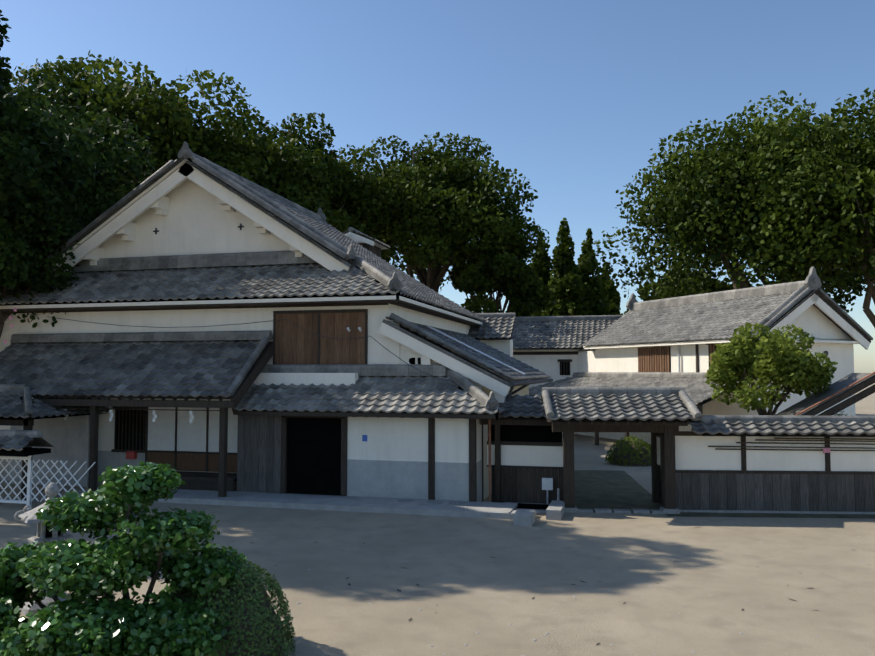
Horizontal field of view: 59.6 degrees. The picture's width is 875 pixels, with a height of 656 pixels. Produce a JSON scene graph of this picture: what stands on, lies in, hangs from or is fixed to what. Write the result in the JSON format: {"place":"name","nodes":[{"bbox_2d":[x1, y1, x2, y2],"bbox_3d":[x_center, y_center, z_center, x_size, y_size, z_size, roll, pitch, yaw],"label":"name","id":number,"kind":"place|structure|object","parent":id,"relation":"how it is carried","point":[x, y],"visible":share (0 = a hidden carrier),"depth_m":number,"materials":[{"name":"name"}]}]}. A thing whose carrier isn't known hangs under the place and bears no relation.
{"place":"outdoors","nodes":[
{"label":"outdoors","id":0,"kind":"place"},
{"bbox_2d":[0,383,874,655],"bbox_3d":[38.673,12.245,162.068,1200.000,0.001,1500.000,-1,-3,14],"label":"ground","id":1,"kind":"structure","parent":0,"point":[766,578],"depth_m":11.22,"materials":[{"name":"beige sand"}]},
{"bbox_2d":[0,10,42,237],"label":"garden tree","id":2,"kind":"object","parent":1,"relation":"on","point":[10,140],"visible":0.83,"depth_m":18.84,"materials":[{"name":"green plant"}]},
{"bbox_2d":[0,178,83,337],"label":"tree","id":3,"kind":"object","parent":1,"relation":"on","point":[15,248],"visible":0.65,"depth_m":20.97,"materials":[{"name":"green plant"}]},
{"bbox_2d":[4,308,16,343],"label":"sasanqua blossoms","id":4,"kind":"object","parent":3,"relation":"attached to","point":[10,318],"visible":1,"depth_m":18.57,"materials":[{"name":"pink plant"}]},
{"bbox_2d":[14,482,73,616],"bbox_3d":[-4.978,2.794,9.830,0.879,1.610,0.831,-1,-3,14],"label":"stone lantern","id":5,"kind":"object","parent":1,"relation":"on","point":[29,516],"visible":0.42,"depth_m":9.69,"materials":[{"name":"stone"}]},
{"bbox_2d":[0,430,95,508],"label":"lattice fence","id":6,"kind":"object","parent":1,"relation":"on","point":[13,443],"visible":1,"depth_m":16.87,"materials":[{"name":"white paint"}]},
{"bbox_2d":[0,384,109,500],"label":"outbuilding","id":7,"kind":"structure","parent":1,"relation":"on","point":[68,438],"depth_m":20.29,"materials":[{"name":"paint"}]},
{"bbox_2d":[0,75,158,300],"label":"tree","id":8,"kind":"object","parent":1,"relation":"on","point":[63,149],"visible":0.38,"depth_m":24.38,"materials":[{"name":"green plant"}]},
{"bbox_2d":[0,461,251,655],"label":"camellia shrub","id":9,"kind":"object","parent":1,"relation":"on","point":[106,623],"visible":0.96,"depth_m":7.52,"materials":[{"name":"green plant"}]},
{"bbox_2d":[4,50,292,209],"bbox_3d":[-15.680,-4.257,39.215,16.398,19.040,15.424,1,-3,-14],"label":"tree","id":10,"kind":"object","parent":1,"relation":"on","point":[168,122],"visible":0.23,"depth_m":36.23,"materials":[{"name":"green plant"}]},
{"bbox_2d":[170,552,295,655],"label":"azalea dome","id":11,"kind":"structure","parent":1,"relation":"on","point":[256,626],"depth_m":7.88,"materials":[{"name":"green plant"}]},
{"bbox_2d":[0,303,552,526],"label":"house walls","id":12,"kind":"structure","parent":1,"relation":"on","point":[379,408],"depth_m":18.58,"materials":[{"name":"white paint"}]},
{"bbox_2d":[0,141,484,325],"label":"house roof","id":13,"kind":"structure","parent":12,"relation":"on","point":[188,228],"depth_m":21.09,"materials":[{"name":"grey tile"}]},
{"bbox_2d":[343,227,389,256],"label":"roof vent","id":14,"kind":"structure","parent":13,"relation":"on","point":[369,243],"depth_m":31.43,"materials":[{"name":"tile"}]},
{"bbox_2d":[203,109,394,238],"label":"tree","id":15,"kind":"object","parent":1,"relation":"on","point":[317,177],"visible":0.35,"depth_m":43.65,"materials":[{"name":"green plant"}]},
{"bbox_2d":[4,506,874,655],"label":"ground pebbles","id":16,"kind":"object","parent":1,"relation":"on","point":[349,584],"visible":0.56,"depth_m":10.30,"materials":[{"name":"stone"}]},
{"bbox_2d":[352,132,549,291],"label":"tree","id":17,"kind":"object","parent":1,"relation":"on","point":[446,209],"visible":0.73,"depth_m":48.12,"materials":[{"name":"green plant"}]},
{"bbox_2d":[448,228,556,316],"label":"tree","id":18,"kind":"object","parent":1,"relation":"on","point":[508,275],"visible":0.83,"depth_m":47.82,"materials":[{"name":"green plant"}]},
{"bbox_2d":[480,394,564,519],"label":"service wall","id":19,"kind":"structure","parent":1,"relation":"on","point":[521,435],"depth_m":17.49,"materials":[{"name":"brown wood"}]},
{"bbox_2d":[527,235,552,316],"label":"conifer","id":20,"kind":"object","parent":1,"relation":"on","point":[540,267],"visible":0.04,"depth_m":61.51,"materials":[{"name":"green plant"}]},
{"bbox_2d":[468,313,622,433],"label":"range","id":21,"kind":"structure","parent":1,"relation":"on","point":[551,346],"depth_m":37.37,"materials":[{"name":"tile"}]},
{"bbox_2d":[540,217,589,315],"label":"conifer","id":22,"kind":"object","parent":1,"relation":"on","point":[564,284],"visible":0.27,"depth_m":59.02,"materials":[{"name":"green plant"}]},
{"bbox_2d":[577,228,610,315],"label":"conifer","id":23,"kind":"object","parent":1,"relation":"on","point":[596,298],"visible":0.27,"depth_m":61.49,"materials":[{"name":"green plant"}]},
{"bbox_2d":[601,262,620,314],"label":"conifer","id":24,"kind":"object","parent":1,"relation":"on","point":[612,293],"visible":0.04,"depth_m":64.10,"materials":[{"name":"green plant"}]},
{"bbox_2d":[541,387,702,513],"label":"gate","id":25,"kind":"structure","parent":1,"relation":"on","point":[665,412],"depth_m":16.50,"materials":[{"name":"grey wood"}]},
{"bbox_2d":[605,435,650,466],"bbox_3d":[6.342,4.064,25.039,1.715,1.072,1.329,-1,-3,14],"label":"bush","id":26,"kind":"object","parent":1,"relation":"on","point":[634,452],"visible":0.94,"depth_m":24.66,"materials":[{"name":"green plant"}]},
{"bbox_2d":[621,268,733,314],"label":"tree","id":27,"kind":"object","parent":1,"relation":"on","point":[712,287],"visible":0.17,"depth_m":54.19,"materials":[{"name":"green plant"}]},
{"bbox_2d":[524,470,874,518],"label":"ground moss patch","id":28,"kind":"object","parent":1,"relation":"on","point":[614,489],"visible":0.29,"depth_m":18.40,"materials":[{"name":"green plant"}]},
{"bbox_2d":[529,267,872,444],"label":"house","id":29,"kind":"structure","parent":1,"relation":"on","point":[669,342],"depth_m":30.05,"materials":[{"name":"grey tile"}]},
{"bbox_2d":[584,90,874,299],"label":"tree","id":30,"kind":"object","parent":1,"relation":"on","point":[710,192],"visible":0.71,"depth_m":43.05,"materials":[{"name":"green plant"}]},
{"bbox_2d":[660,415,874,513],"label":"roofed wall","id":31,"kind":"structure","parent":1,"relation":"on","point":[798,464],"depth_m":16.43,"materials":[{"name":"white paint"}]},
{"bbox_2d":[705,323,837,414],"bbox_3d":[8.105,1.970,18.769,2.888,4.286,3.111,-1,-3,14],"label":"tree","id":32,"kind":"object","parent":1,"relation":"on","point":[778,358],"visible":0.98,"depth_m":18.20,"materials":[{"name":"green plant"}]},
{"bbox_2d":[747,87,874,327],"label":"tree","id":33,"kind":"object","parent":1,"relation":"on","point":[845,182],"visible":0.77,"depth_m":38.38,"materials":[{"name":"green plant"}]},
{"bbox_2d":[0,0,874,372],"label":"sky","id":34,"kind":"structure","parent":0,"point":[575,97],"materials":[{"name":"blue"}]},
{"bbox_2d":[776,371,874,415],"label":"roof","id":35,"kind":"structure","parent":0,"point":[845,387],"depth_m":17.20,"materials":[{"name":"grey tile"}]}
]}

